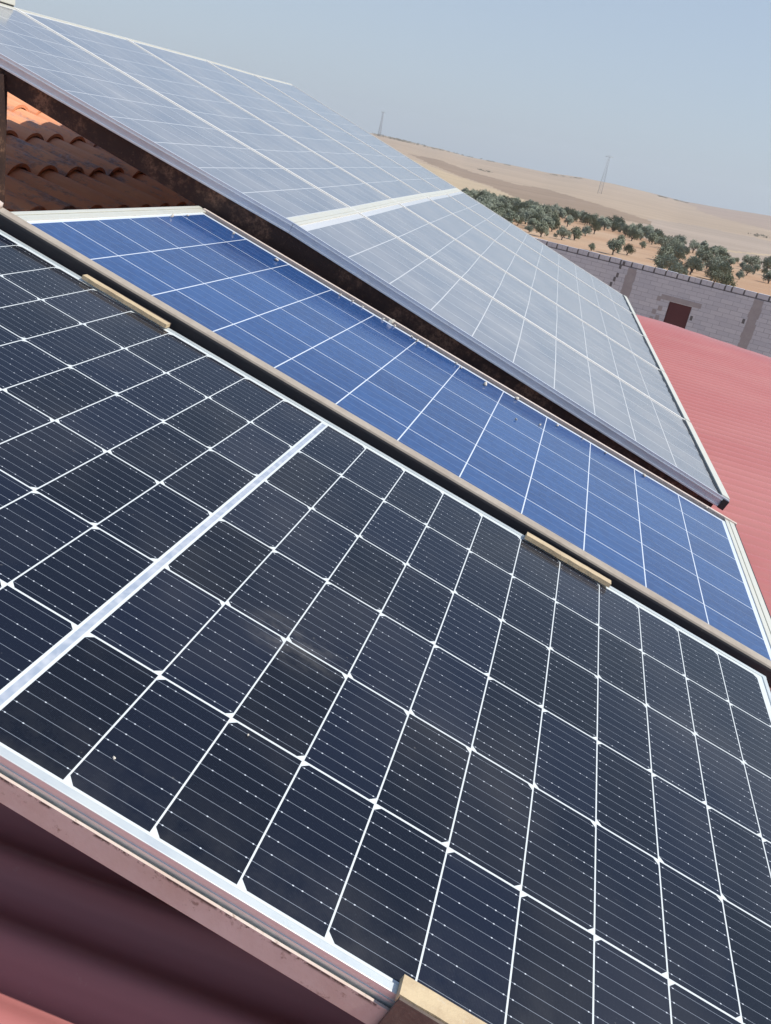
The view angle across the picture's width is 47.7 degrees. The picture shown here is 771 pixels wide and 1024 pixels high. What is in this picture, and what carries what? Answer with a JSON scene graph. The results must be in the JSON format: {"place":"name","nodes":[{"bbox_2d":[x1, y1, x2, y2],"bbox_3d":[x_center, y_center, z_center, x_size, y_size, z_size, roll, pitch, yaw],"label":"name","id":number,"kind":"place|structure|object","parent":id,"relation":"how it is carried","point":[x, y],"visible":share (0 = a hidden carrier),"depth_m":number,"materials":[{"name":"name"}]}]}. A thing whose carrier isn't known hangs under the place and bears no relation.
{"place":"outdoors","nodes":[
{"label":"outdoors","id":0,"kind":"place"},
{"bbox_2d":[14,0,770,215],"label":"sky","id":1,"kind":"structure","parent":0,"point":[677,92],"materials":[{"name":"blue"}]},
{"bbox_2d":[370,133,770,295],"bbox_3d":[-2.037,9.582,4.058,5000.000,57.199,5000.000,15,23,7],"label":"ground","id":2,"kind":"structure","parent":0,"point":[729,229],"depth_m":496.39,"materials":[{"name":"soil"}]},
{"bbox_2d":[5,92,197,211],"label":"tiled roof","id":3,"kind":"structure","parent":2,"relation":"on","point":[52,164],"depth_m":4.31,"materials":[{"name":"orange tile"}]},
{"bbox_2d":[378,112,383,136],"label":"transmission tower","id":4,"kind":"structure","parent":2,"relation":"on","point":[379,131],"depth_m":1253.56,"materials":[{"name":"grey metal"}]},
{"bbox_2d":[0,314,770,1023],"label":"farm building","id":5,"kind":"structure","parent":2,"relation":"on","point":[84,938],"depth_m":1.01,"materials":[{"name":"paint"}]},
{"bbox_2d":[0,773,389,1023],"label":"angle iron","id":6,"kind":"object","parent":5,"relation":"on","point":[197,907],"depth_m":0.79,"materials":[{"name":"beige paint"}]},
{"bbox_2d":[0,230,770,1023],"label":"solar panel","id":7,"kind":"object","parent":6,"relation":"on","point":[480,764],"visible":1,"depth_m":1.12,"materials":[{"name":"black glass"}]},
{"bbox_2d":[81,274,170,327],"bbox_3d":[-0.553,-0.433,1.844,0.208,0.038,0.026,30,24,2],"label":"panel clamp","id":8,"kind":"object","parent":7,"relation":"attached to","point":[138,308],"visible":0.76,"depth_m":1.83,"materials":[{"name":"beige metal"}]},
{"bbox_2d":[378,974,486,1023],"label":"panel clamp","id":9,"kind":"object","parent":7,"relation":"attached to","point":[416,1002],"visible":1,"depth_m":0.77,"materials":[{"name":"beige metal"}]},
{"bbox_2d":[524,532,610,587],"bbox_3d":[0.371,0.110,1.810,0.200,0.039,0.026,30,24,2],"label":"panel clamp","id":10,"kind":"object","parent":7,"relation":"attached to","point":[567,559],"visible":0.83,"depth_m":1.79,"materials":[{"name":"beige metal"}]},
{"bbox_2d":[15,7,396,210],"bbox_3d":[-0.769,-1.868,4.122,1.660,0.554,1.123,15,23,7],"label":"solar panel","id":11,"kind":"object","parent":5,"relation":"on","point":[177,86],"visible":0.62,"depth_m":4.07,"materials":[{"name":"grey glass"}]},
{"bbox_2d":[125,37,424,201],"bbox_3d":[-0.581,-2.312,5.210,1.722,0.574,1.284,15,23,7],"label":"solar panel","id":12,"kind":"object","parent":5,"relation":"on","point":[211,76],"visible":0.61,"depth_m":5.12,"materials":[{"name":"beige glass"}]},
{"bbox_2d":[205,59,444,195],"bbox_3d":[-0.391,-2.703,6.197,1.836,0.578,1.021,17,23,13],"label":"solar panel","id":13,"kind":"object","parent":5,"relation":"on","point":[338,134],"visible":0.61,"depth_m":6.18,"materials":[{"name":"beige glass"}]},
{"bbox_2d":[254,74,458,192],"bbox_3d":[-0.211,-3.129,7.242,1.809,0.604,1.428,15,23,7],"label":"solar panel","id":14,"kind":"object","parent":5,"relation":"on","point":[343,123],"visible":0.62,"depth_m":7.18,"materials":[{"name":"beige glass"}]},
{"bbox_2d":[0,67,712,506],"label":"support frame","id":15,"kind":"object","parent":5,"relation":"on","point":[264,231],"visible":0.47,"depth_m":2.84,"materials":[{"name":"metal"}]},
{"bbox_2d":[0,3,355,232],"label":"solar panel","id":16,"kind":"object","parent":15,"relation":"on","point":[63,70],"visible":0.88,"depth_m":3.08,"materials":[{"name":"grey glass"}]},
{"bbox_2d":[0,0,14,6],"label":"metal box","id":17,"kind":"object","parent":16,"relation":"on","point":[11,3],"visible":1,"depth_m":3.56,"materials":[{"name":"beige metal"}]},
{"bbox_2d":[289,211,729,510],"bbox_3d":[0.491,-0.641,3.268,1.627,0.591,1.002,15,23,7],"label":"solar panel","id":18,"kind":"object","parent":15,"relation":"on","point":[588,391],"visible":1,"depth_m":3.07,"materials":[{"name":"grey glass"}]},
{"bbox_2d":[0,201,770,687],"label":"support rail","id":19,"kind":"object","parent":5,"relation":"on","point":[204,337],"visible":0.77,"depth_m":1.86,"materials":[{"name":"metal"}]},
{"bbox_2d":[11,206,770,689],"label":"solar panel","id":20,"kind":"object","parent":19,"relation":"on","point":[435,404],"visible":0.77,"depth_m":2.24,"materials":[{"name":"blue silicon solar cells"},{"name":"glass"},{"name":"aluminium"}]},
{"bbox_2d":[357,202,689,421],"bbox_3d":[0.671,-0.997,4.173,1.643,0.593,1.073,15,23,7],"label":"solar panel","id":21,"kind":"object","parent":5,"relation":"on","point":[472,267],"visible":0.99,"depth_m":4.12,"materials":[{"name":"grey glass"}]},
{"bbox_2d":[398,196,664,371],"bbox_3d":[0.866,-1.375,5.144,1.656,0.597,1.113,15,23,7],"label":"solar panel","id":22,"kind":"object","parent":5,"relation":"on","point":[429,210],"visible":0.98,"depth_m":5.10,"materials":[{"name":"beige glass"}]},
{"bbox_2d":[426,193,647,337],"bbox_3d":[1.065,-1.751,6.115,1.656,0.597,1.021,15,23,7],"label":"solar panel","id":23,"kind":"object","parent":5,"relation":"on","point":[535,258],"visible":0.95,"depth_m":6.09,"materials":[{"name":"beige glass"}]},
{"bbox_2d":[446,190,635,314],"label":"solar panel","id":24,"kind":"object","parent":5,"relation":"on","point":[544,250],"visible":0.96,"depth_m":7.05,"materials":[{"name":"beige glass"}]},
{"bbox_2d":[470,188,477,197],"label":"olive tree","id":25,"kind":"object","parent":2,"relation":"on","point":[473,191],"visible":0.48,"depth_m":163.90,"materials":[{"name":"green plant"}]},
{"bbox_2d":[476,195,485,202],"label":"olive tree","id":26,"kind":"object","parent":2,"relation":"on","point":[481,198],"visible":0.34,"depth_m":135.50,"materials":[{"name":"green plant"}]},
{"bbox_2d":[484,198,495,205],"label":"olive tree","id":27,"kind":"object","parent":2,"relation":"on","point":[492,200],"visible":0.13,"depth_m":131.98,"materials":[{"name":"green plant"}]},
{"bbox_2d":[486,201,495,209],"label":"olive tree","id":28,"kind":"object","parent":2,"relation":"on","point":[488,206],"visible":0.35,"depth_m":126.80,"materials":[{"name":"green plant"}]},
{"bbox_2d":[489,206,501,215],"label":"olive tree","id":29,"kind":"object","parent":2,"relation":"on","point":[495,209],"visible":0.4,"depth_m":120.80,"materials":[{"name":"green plant"}]},
{"bbox_2d":[495,200,504,207],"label":"olive tree","id":30,"kind":"object","parent":2,"relation":"on","point":[498,204],"visible":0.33,"depth_m":137.94,"materials":[{"name":"green plant"}]},
{"bbox_2d":[495,197,507,204],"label":"olive tree","id":31,"kind":"object","parent":2,"relation":"on","point":[504,201],"visible":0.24,"depth_m":142.28,"materials":[{"name":"green plant"}]},
{"bbox_2d":[503,210,520,223],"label":"olive tree","id":32,"kind":"object","parent":2,"relation":"on","point":[510,216],"visible":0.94,"depth_m":118.56,"materials":[{"name":"green plant"}]},
{"bbox_2d":[516,214,524,225],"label":"olive tree","id":33,"kind":"object","parent":2,"relation":"on","point":[522,220],"visible":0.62,"depth_m":122.43,"materials":[{"name":"green plant"}]},
{"bbox_2d":[516,207,527,215],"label":"olive tree","id":34,"kind":"object","parent":2,"relation":"on","point":[519,211],"visible":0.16,"depth_m":132.34,"materials":[{"name":"green plant"}]},
{"bbox_2d":[519,209,531,223],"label":"olive tree","id":35,"kind":"object","parent":2,"relation":"on","point":[526,214],"visible":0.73,"depth_m":129.66,"materials":[{"name":"green plant"}]},
{"bbox_2d":[521,201,532,207],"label":"olive tree","id":36,"kind":"object","parent":2,"relation":"on","point":[527,204],"visible":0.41,"depth_m":160.42,"materials":[{"name":"green plant"}]},
{"bbox_2d":[524,224,533,231],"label":"olive tree","id":37,"kind":"object","parent":2,"relation":"on","point":[529,228],"visible":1,"depth_m":113.54,"materials":[{"name":"green plant"}]},
{"bbox_2d":[527,218,537,227],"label":"olive tree","id":38,"kind":"object","parent":2,"relation":"on","point":[532,221],"visible":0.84,"depth_m":119.81,"materials":[{"name":"green plant"}]},
{"bbox_2d":[527,212,541,227],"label":"olive tree","id":39,"kind":"object","parent":2,"relation":"on","point":[537,216],"visible":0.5,"depth_m":125.08,"materials":[{"name":"green plant"}]},
{"bbox_2d":[534,206,544,216],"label":"olive tree","id":40,"kind":"object","parent":2,"relation":"on","point":[540,210],"visible":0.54,"depth_m":142.62,"materials":[{"name":"green plant"}]},
{"bbox_2d":[534,220,549,236],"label":"olive tree","id":41,"kind":"object","parent":2,"relation":"on","point":[542,227],"visible":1,"depth_m":109.86,"materials":[{"name":"green plant"}]},
{"bbox_2d":[540,217,554,228],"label":"olive tree","id":42,"kind":"object","parent":2,"relation":"on","point":[548,220],"visible":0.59,"depth_m":122.90,"materials":[{"name":"green plant"}]},
{"bbox_2d":[543,206,551,213],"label":"olive tree","id":43,"kind":"object","parent":2,"relation":"on","point":[547,210],"visible":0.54,"depth_m":148.09,"materials":[{"name":"green plant"}]},
{"bbox_2d":[549,212,560,224],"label":"olive tree","id":44,"kind":"object","parent":2,"relation":"on","point":[554,215],"visible":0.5,"depth_m":137.90,"materials":[{"name":"green plant"}]},
{"bbox_2d":[550,205,559,213],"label":"olive tree","id":45,"kind":"object","parent":2,"relation":"on","point":[557,211],"visible":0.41,"depth_m":170.81,"materials":[{"name":"green plant"}]},
{"bbox_2d":[551,217,559,231],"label":"olive tree","id":46,"kind":"object","parent":2,"relation":"on","point":[556,224],"visible":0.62,"depth_m":125.59,"materials":[{"name":"green plant"}]},
{"bbox_2d":[558,207,564,218],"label":"olive tree","id":47,"kind":"object","parent":2,"relation":"on","point":[561,214],"visible":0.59,"depth_m":173.00,"materials":[{"name":"green plant"}]},
{"bbox_2d":[553,226,571,239],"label":"olive tree","id":48,"kind":"object","parent":2,"relation":"on","point":[563,231],"visible":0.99,"depth_m":112.40,"materials":[{"name":"green plant"}]},
{"bbox_2d":[563,214,573,226],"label":"olive tree","id":49,"kind":"object","parent":2,"relation":"on","point":[569,220],"visible":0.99,"depth_m":148.31,"materials":[{"name":"green plant"}]},
{"bbox_2d":[373,133,769,237],"bbox_3d":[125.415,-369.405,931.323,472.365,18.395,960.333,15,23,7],"label":"scrub","id":50,"kind":"object","parent":2,"relation":"on","point":[757,235],"visible":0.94,"depth_m":1271.97,"materials":[{"name":"green plant"}]},
{"bbox_2d":[570,211,580,221],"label":"olive tree","id":51,"kind":"object","parent":2,"relation":"on","point":[577,216],"visible":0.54,"depth_m":176.29,"materials":[{"name":"green plant"}]},
{"bbox_2d":[569,226,583,239],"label":"olive tree","id":52,"kind":"object","parent":2,"relation":"on","point":[576,232],"visible":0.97,"depth_m":117.29,"materials":[{"name":"green plant"}]},
{"bbox_2d":[582,225,591,235],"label":"olive tree","id":53,"kind":"object","parent":2,"relation":"on","point":[585,229],"visible":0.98,"depth_m":131.69,"materials":[{"name":"green plant"}]},
{"bbox_2d":[582,214,592,224],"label":"olive tree","id":54,"kind":"object","parent":2,"relation":"on","point":[587,219],"visible":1,"depth_m":170.91,"materials":[{"name":"green plant"}]},
{"bbox_2d":[588,242,595,250],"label":"olive tree","id":55,"kind":"object","parent":2,"relation":"on","point":[592,246],"visible":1,"depth_m":104.25,"materials":[{"name":"green plant"}]},
{"bbox_2d":[589,220,601,233],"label":"olive tree","id":56,"kind":"object","parent":2,"relation":"on","point":[596,225],"visible":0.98,"depth_m":142.45,"materials":[{"name":"green plant"}]},
{"bbox_2d":[597,215,604,226],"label":"olive tree","id":57,"kind":"object","parent":2,"relation":"on","point":[601,219],"visible":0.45,"depth_m":171.02,"materials":[{"name":"green plant"}]},
{"bbox_2d":[598,156,612,193],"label":"transmission tower","id":58,"kind":"structure","parent":2,"relation":"on","point":[605,174],"depth_m":745.62,"materials":[{"name":"grey metal"}]},
{"bbox_2d":[600,217,612,229],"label":"olive tree","id":59,"kind":"object","parent":2,"relation":"on","point":[605,222],"visible":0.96,"depth_m":164.97,"materials":[{"name":"green plant"}]},
{"bbox_2d":[609,221,619,231],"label":"olive tree","id":60,"kind":"object","parent":2,"relation":"on","point":[614,225],"visible":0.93,"depth_m":167.71,"materials":[{"name":"green plant"}]},
{"bbox_2d":[606,238,624,254],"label":"olive tree","id":61,"kind":"object","parent":2,"relation":"on","point":[612,244],"visible":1,"depth_m":104.73,"materials":[{"name":"green plant"}]},
{"bbox_2d":[613,215,625,222],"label":"olive tree","id":62,"kind":"object","parent":2,"relation":"on","point":[617,218],"visible":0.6,"depth_m":187.36,"materials":[{"name":"green plant"}]},
{"bbox_2d":[616,234,625,243],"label":"olive tree","id":63,"kind":"object","parent":2,"relation":"on","point":[622,237],"visible":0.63,"depth_m":126.42,"materials":[{"name":"green plant"}]},
{"bbox_2d":[618,223,629,234],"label":"olive tree","id":64,"kind":"object","parent":2,"relation":"on","point":[624,226],"visible":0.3,"depth_m":166.39,"materials":[{"name":"green plant"}]},
{"bbox_2d":[623,243,635,254],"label":"olive tree","id":65,"kind":"object","parent":2,"relation":"on","point":[629,247],"visible":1,"depth_m":109.86,"materials":[{"name":"green plant"}]},
{"bbox_2d":[626,226,637,237],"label":"olive tree","id":66,"kind":"object","parent":2,"relation":"on","point":[629,229],"visible":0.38,"depth_m":157.24,"materials":[{"name":"green plant"}]},
{"bbox_2d":[626,229,640,240],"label":"olive tree","id":67,"kind":"object","parent":2,"relation":"on","point":[633,234],"visible":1,"depth_m":147.37,"materials":[{"name":"green plant"}]},
{"bbox_2d":[640,226,648,239],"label":"olive tree","id":68,"kind":"object","parent":2,"relation":"on","point":[645,230],"visible":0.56,"depth_m":158.47,"materials":[{"name":"green plant"}]},
{"bbox_2d":[645,224,654,231],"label":"olive tree","id":69,"kind":"object","parent":2,"relation":"on","point":[651,227],"visible":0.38,"depth_m":182.25,"materials":[{"name":"green plant"}]},
{"bbox_2d":[534,237,770,356],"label":"block wall","id":70,"kind":"structure","parent":2,"relation":"on","point":[738,317],"depth_m":34.70,"materials":[{"name":"grey concrete"}]},
{"bbox_2d":[663,302,691,328],"bbox_3d":[11.505,-6.769,35.566,0.914,3.433,0.090,23,25,25],"label":"door","id":71,"kind":"structure","parent":70,"relation":"in","point":[677,314],"depth_m":35.05,"materials":[{"name":"red paint"}]},
{"bbox_2d":[647,232,658,244],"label":"olive tree","id":72,"kind":"object","parent":2,"relation":"on","point":[653,236],"visible":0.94,"depth_m":149.37,"materials":[{"name":"green plant"}]},
{"bbox_2d":[652,254,666,268],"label":"olive tree","id":73,"kind":"object","parent":2,"relation":"on","point":[658,258],"visible":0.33,"depth_m":97.08,"materials":[{"name":"green plant"}]},
{"bbox_2d":[655,230,664,237],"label":"olive tree","id":74,"kind":"object","parent":2,"relation":"on","point":[660,233],"visible":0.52,"depth_m":159.22,"materials":[{"name":"green plant"}]},
{"bbox_2d":[654,236,668,245],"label":"olive tree","id":75,"kind":"object","parent":2,"relation":"on","point":[662,241],"visible":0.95,"depth_m":142.11,"materials":[{"name":"green plant"}]},
{"bbox_2d":[657,245,674,255],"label":"olive tree","id":76,"kind":"object","parent":2,"relation":"on","point":[667,250],"visible":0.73,"depth_m":111.27,"materials":[{"name":"green plant"}]},
{"bbox_2d":[655,254,683,269],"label":"olive tree","id":77,"kind":"object","parent":2,"relation":"on","point":[669,261],"visible":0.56,"depth_m":94.38,"materials":[{"name":"green plant"}]},
{"bbox_2d":[667,235,678,243],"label":"olive tree","id":78,"kind":"object","parent":2,"relation":"on","point":[670,238],"visible":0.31,"depth_m":145.75,"materials":[{"name":"green plant"}]},
{"bbox_2d":[670,239,682,246],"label":"olive tree","id":79,"kind":"object","parent":2,"relation":"on","point":[674,242],"visible":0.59,"depth_m":136.45,"materials":[{"name":"green plant"}]},
{"bbox_2d":[667,262,688,275],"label":"olive tree","id":80,"kind":"object","parent":2,"relation":"on","point":[677,267],"visible":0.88,"depth_m":89.83,"materials":[{"name":"green plant"}]},
{"bbox_2d":[671,244,686,259],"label":"olive tree","id":81,"kind":"object","parent":2,"relation":"on","point":[678,250],"visible":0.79,"depth_m":114.07,"materials":[{"name":"green plant"}]},
{"bbox_2d":[676,235,686,244],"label":"olive tree","id":82,"kind":"object","parent":2,"relation":"on","point":[682,239],"visible":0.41,"depth_m":153.49,"materials":[{"name":"green plant"}]},
{"bbox_2d":[684,246,689,254],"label":"olive tree","id":83,"kind":"object","parent":2,"relation":"on","point":[687,251],"visible":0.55,"depth_m":133.35,"materials":[{"name":"green plant"}]},
{"bbox_2d":[684,255,703,274],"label":"olive tree","id":84,"kind":"object","parent":2,"relation":"on","point":[694,263],"visible":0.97,"depth_m":99.72,"materials":[{"name":"green plant"}]},
{"bbox_2d":[688,239,700,252],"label":"olive tree","id":85,"kind":"object","parent":2,"relation":"on","point":[694,245],"visible":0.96,"depth_m":150.48,"materials":[{"name":"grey plant"}]},
{"bbox_2d":[684,256,705,272],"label":"olive tree","id":86,"kind":"object","parent":2,"relation":"on","point":[693,268],"visible":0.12,"depth_m":104.13,"materials":[{"name":"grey plant"}]},
{"bbox_2d":[695,249,712,259],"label":"olive tree","id":87,"kind":"object","parent":2,"relation":"on","point":[700,253],"visible":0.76,"depth_m":124.96,"materials":[{"name":"green plant"}]},
{"bbox_2d":[699,240,708,247],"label":"olive tree","id":88,"kind":"object","parent":2,"relation":"on","point":[704,243],"visible":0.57,"depth_m":160.87,"materials":[{"name":"green plant"}]},
{"bbox_2d":[702,253,714,267],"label":"olive tree","id":89,"kind":"object","parent":2,"relation":"on","point":[707,257],"visible":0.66,"depth_m":116.76,"materials":[{"name":"green plant"}]},
{"bbox_2d":[703,258,720,267],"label":"olive tree","id":90,"kind":"object","parent":2,"relation":"on","point":[713,262],"visible":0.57,"depth_m":109.87,"materials":[{"name":"green plant"}]},
{"bbox_2d":[704,265,720,276],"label":"olive tree","id":91,"kind":"object","parent":2,"relation":"on","point":[716,268],"visible":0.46,"depth_m":98.16,"materials":[{"name":"green plant"}]},
{"bbox_2d":[708,269,723,282],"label":"olive tree","id":92,"kind":"object","parent":2,"relation":"on","point":[715,276],"visible":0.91,"depth_m":92.30,"materials":[{"name":"green plant"}]},
{"bbox_2d":[715,254,729,261],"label":"olive tree","id":93,"kind":"object","parent":2,"relation":"on","point":[726,257],"visible":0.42,"depth_m":128.19,"materials":[{"name":"green plant"}]},
{"bbox_2d":[717,245,727,253],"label":"olive tree","id":94,"kind":"object","parent":2,"relation":"on","point":[720,247],"visible":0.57,"depth_m":156.88,"materials":[{"name":"green plant"}]},
{"bbox_2d":[714,260,733,274],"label":"olive tree","id":95,"kind":"object","parent":2,"relation":"on","point":[725,266],"visible":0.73,"depth_m":101.17,"materials":[{"name":"green plant"}]},
{"bbox_2d":[719,272,737,286],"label":"olive tree","id":96,"kind":"object","parent":2,"relation":"on","point":[726,279],"visible":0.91,"depth_m":87.26,"materials":[{"name":"green plant"}]},
{"bbox_2d":[728,256,735,264],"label":"olive tree","id":97,"kind":"object","parent":2,"relation":"on","point":[731,260],"visible":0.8,"depth_m":133.93,"materials":[{"name":"green plant"}]},
{"bbox_2d":[735,270,744,279],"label":"olive tree","id":98,"kind":"object","parent":2,"relation":"on","point":[739,274],"visible":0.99,"depth_m":109.08,"materials":[{"name":"green plant"}]},
{"bbox_2d":[740,264,755,274],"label":"olive tree","id":99,"kind":"object","parent":2,"relation":"on","point":[749,268],"visible":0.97,"depth_m":120.62,"materials":[{"name":"green plant"}]},
{"bbox_2d":[744,255,761,268],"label":"olive tree","id":100,"kind":"object","parent":2,"relation":"on","point":[753,260],"visible":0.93,"depth_m":138.14,"materials":[{"name":"green plant"}]},
{"bbox_2d":[753,264,760,270],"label":"olive tree","id":101,"kind":"object","parent":2,"relation":"on","point":[756,267],"visible":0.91,"depth_m":132.56,"materials":[{"name":"green plant"}]},
{"bbox_2d":[761,270,770,283],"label":"olive tree","id":102,"kind":"object","parent":2,"relation":"on","point":[767,276],"visible":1,"depth_m":113.32,"materials":[{"name":"green plant"}]},
{"bbox_2d":[762,256,770,269],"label":"olive tree","id":103,"kind":"object","parent":2,"relation":"on","point":[767,262],"visible":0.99,"depth_m":140.89,"materials":[{"name":"green plant"}]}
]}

